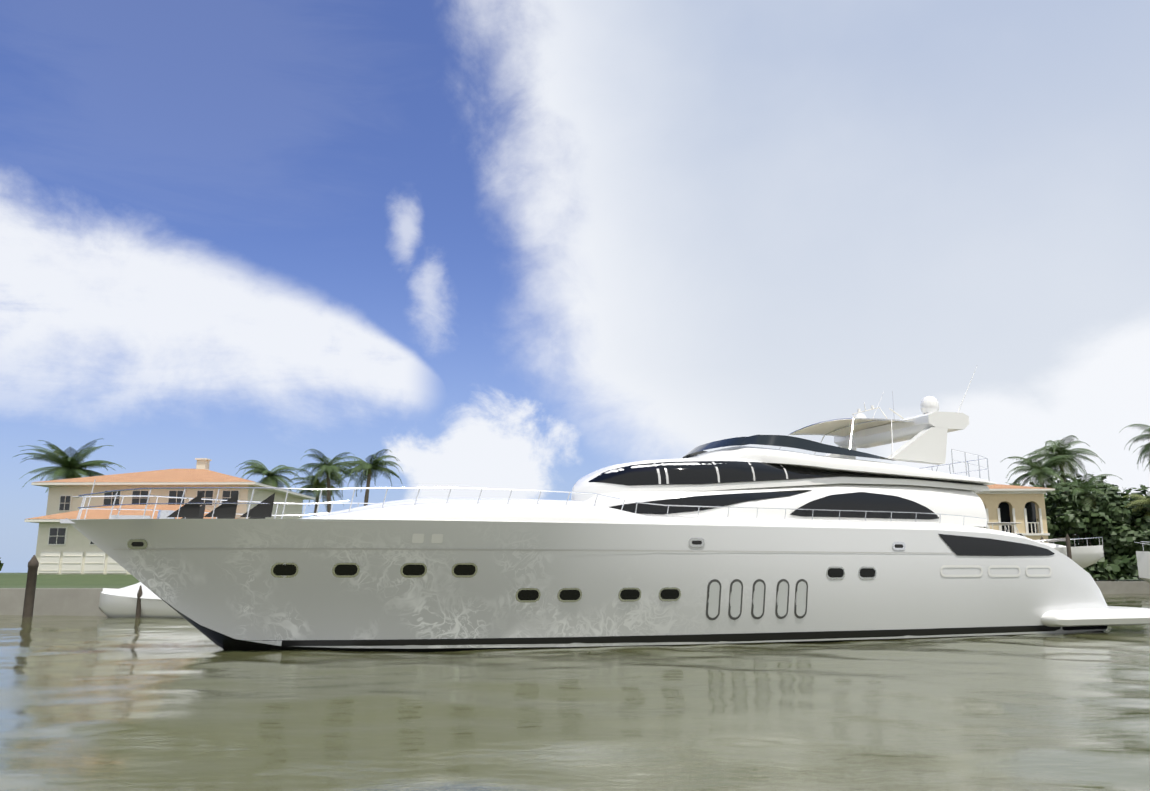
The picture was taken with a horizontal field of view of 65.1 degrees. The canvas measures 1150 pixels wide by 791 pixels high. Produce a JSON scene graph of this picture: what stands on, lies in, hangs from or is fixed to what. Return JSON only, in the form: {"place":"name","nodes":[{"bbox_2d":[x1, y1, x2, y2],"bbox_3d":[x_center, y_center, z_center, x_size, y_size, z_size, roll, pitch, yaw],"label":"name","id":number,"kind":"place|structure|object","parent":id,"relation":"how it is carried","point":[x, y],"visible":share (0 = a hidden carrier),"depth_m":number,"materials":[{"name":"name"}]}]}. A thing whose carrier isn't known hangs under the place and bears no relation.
{"place":"outdoors","nodes":[
{"label":"outdoors","id":0,"kind":"place"},
{"bbox_2d":[0,573,139,615],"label":"shore ground","id":1,"kind":"structure","parent":0,"point":[69,594],"depth_m":39.44,"materials":[{"name":"concrete"}]},
{"bbox_2d":[13,438,122,492],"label":"palm tree","id":2,"kind":"object","parent":1,"relation":"on","point":[71,466],"visible":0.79,"depth_m":80.53,"materials":[{"name":"green plant"}]},
{"bbox_2d":[235,460,301,490],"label":"palm tree","id":3,"kind":"object","parent":1,"relation":"on","point":[271,478],"visible":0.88,"depth_m":92.36,"materials":[{"name":"green plant"}]},
{"bbox_2d":[283,469,349,515],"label":"palm tree","id":4,"kind":"object","parent":1,"relation":"on","point":[317,495],"visible":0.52,"depth_m":98.76,"materials":[{"name":"green plant"}]},
{"bbox_2d":[294,449,360,512],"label":"palm tree","id":5,"kind":"object","parent":1,"relation":"on","point":[330,469],"visible":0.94,"depth_m":94.28,"materials":[{"name":"green plant"}]},
{"bbox_2d":[334,449,402,505],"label":"palm tree","id":6,"kind":"object","parent":1,"relation":"on","point":[368,468],"visible":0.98,"depth_m":92.28,"materials":[{"name":"green plant"}]},
{"bbox_2d":[24,458,314,573],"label":"house","id":7,"kind":"structure","parent":0,"point":[65,548],"depth_m":63.18,"materials":[{"name":"beige paint"}]},
{"bbox_2d":[0,572,1149,790],"bbox_3d":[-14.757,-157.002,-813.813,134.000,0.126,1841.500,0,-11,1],"label":"water","id":8,"kind":"structure","parent":0,"point":[128,704],"depth_m":12.12,"materials":[{"name":"liquid"}]},
{"bbox_2d":[22,555,38,617],"bbox_3d":[-23.026,8.792,37.980,0.403,4.080,0.403,0,-11,1],"label":"piling","id":9,"kind":"object","parent":8,"relation":"in","point":[30,589],"visible":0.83,"depth_m":37.99,"materials":[{"name":"brown wood"}]},
{"bbox_2d":[135,585,142,617],"bbox_3d":[-17.850,9.191,36.760,0.202,2.830,0.202,0,-11,1],"label":"piling","id":10,"kind":"object","parent":8,"relation":"in","point":[138,605],"visible":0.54,"depth_m":36.83,"materials":[{"name":"brown wood"}]},
{"bbox_2d":[99,582,182,617],"bbox_3d":[-16.990,8.603,37.873,6.075,2.110,2.200,0,-11,1],"label":"covered boat","id":11,"kind":"object","parent":8,"relation":"on","point":[118,603],"visible":0.35,"depth_m":37.00,"materials":[{"name":"white"}]},
{"bbox_2d":[60,367,1149,651],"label":"yacht","id":12,"kind":"object","parent":8,"relation":"on","point":[734,541],"visible":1,"depth_m":23.44,"materials":[{"name":"white"}]},
{"bbox_2d":[983,522,1103,567],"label":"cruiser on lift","id":13,"kind":"object","parent":8,"relation":"in","point":[1084,556],"visible":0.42,"depth_m":69.35,"materials":[{"name":"white plastic"}]},
{"bbox_2d":[1135,541,1149,582],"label":"boat","id":14,"kind":"object","parent":8,"relation":"in","point":[1143,560],"visible":1,"depth_m":71.97,"materials":[{"name":"white plastic"}]},
{"bbox_2d":[0,0,1149,571],"label":"sky","id":15,"kind":"structure","parent":0,"point":[548,245],"materials":[{"name":"blue"}]},
{"bbox_2d":[1095,574,1149,593],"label":"seawall","id":16,"kind":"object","parent":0,"point":[1134,585],"depth_m":77.40,"materials":[{"name":"concrete"}]},
{"bbox_2d":[975,484,1054,542],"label":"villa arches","id":17,"kind":"structure","parent":16,"relation":"on","point":[1024,506],"depth_m":82.53,"materials":[{"name":"paint"}]},
{"bbox_2d":[1001,455,1080,494],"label":"palm tree","id":18,"kind":"object","parent":16,"relation":"on","point":[1040,472],"visible":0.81,"depth_m":91.40,"materials":[{"name":"green plant"}]},
{"bbox_2d":[1005,480,1088,546],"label":"tree","id":19,"kind":"object","parent":16,"relation":"on","point":[1056,500],"visible":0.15,"depth_m":85.13,"materials":[{"name":"green plant"}]},
{"bbox_2d":[1014,435,1104,544],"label":"palm tree","id":20,"kind":"object","parent":16,"relation":"on","point":[1058,449],"visible":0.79,"depth_m":94.32,"materials":[{"name":"green plant"}]},
{"bbox_2d":[1046,474,1122,545],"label":"tree","id":21,"kind":"object","parent":16,"relation":"on","point":[1109,490],"visible":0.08,"depth_m":96.14,"materials":[{"name":"green plant"}]},
{"bbox_2d":[1047,474,1123,580],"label":"palm tree","id":22,"kind":"object","parent":16,"relation":"on","point":[1081,489],"visible":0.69,"depth_m":86.19,"materials":[{"name":"green plant"}]},
{"bbox_2d":[1060,491,1149,580],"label":"tree","id":23,"kind":"object","parent":16,"relation":"on","point":[1119,535],"visible":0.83,"depth_m":83.81,"materials":[{"name":"green plant"}]},
{"bbox_2d":[1083,555,1141,580],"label":"hedge","id":24,"kind":"object","parent":16,"relation":"on","point":[1116,568],"visible":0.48,"depth_m":80.89,"materials":[{"name":"green plant"}]},
{"bbox_2d":[1117,485,1149,550],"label":"tree","id":25,"kind":"object","parent":16,"relation":"on","point":[1142,487],"visible":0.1,"depth_m":88.93,"materials":[{"name":"green plant"}]},
{"bbox_2d":[1119,424,1149,469],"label":"palm tree","id":26,"kind":"object","parent":16,"relation":"on","point":[1146,450],"visible":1,"depth_m":92.19,"materials":[{"name":"green plant"}]},
{"bbox_2d":[1121,491,1149,523],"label":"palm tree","id":27,"kind":"object","parent":16,"relation":"on","point":[1140,501],"visible":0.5,"depth_m":86.08,"materials":[{"name":"green plant"}]}
]}

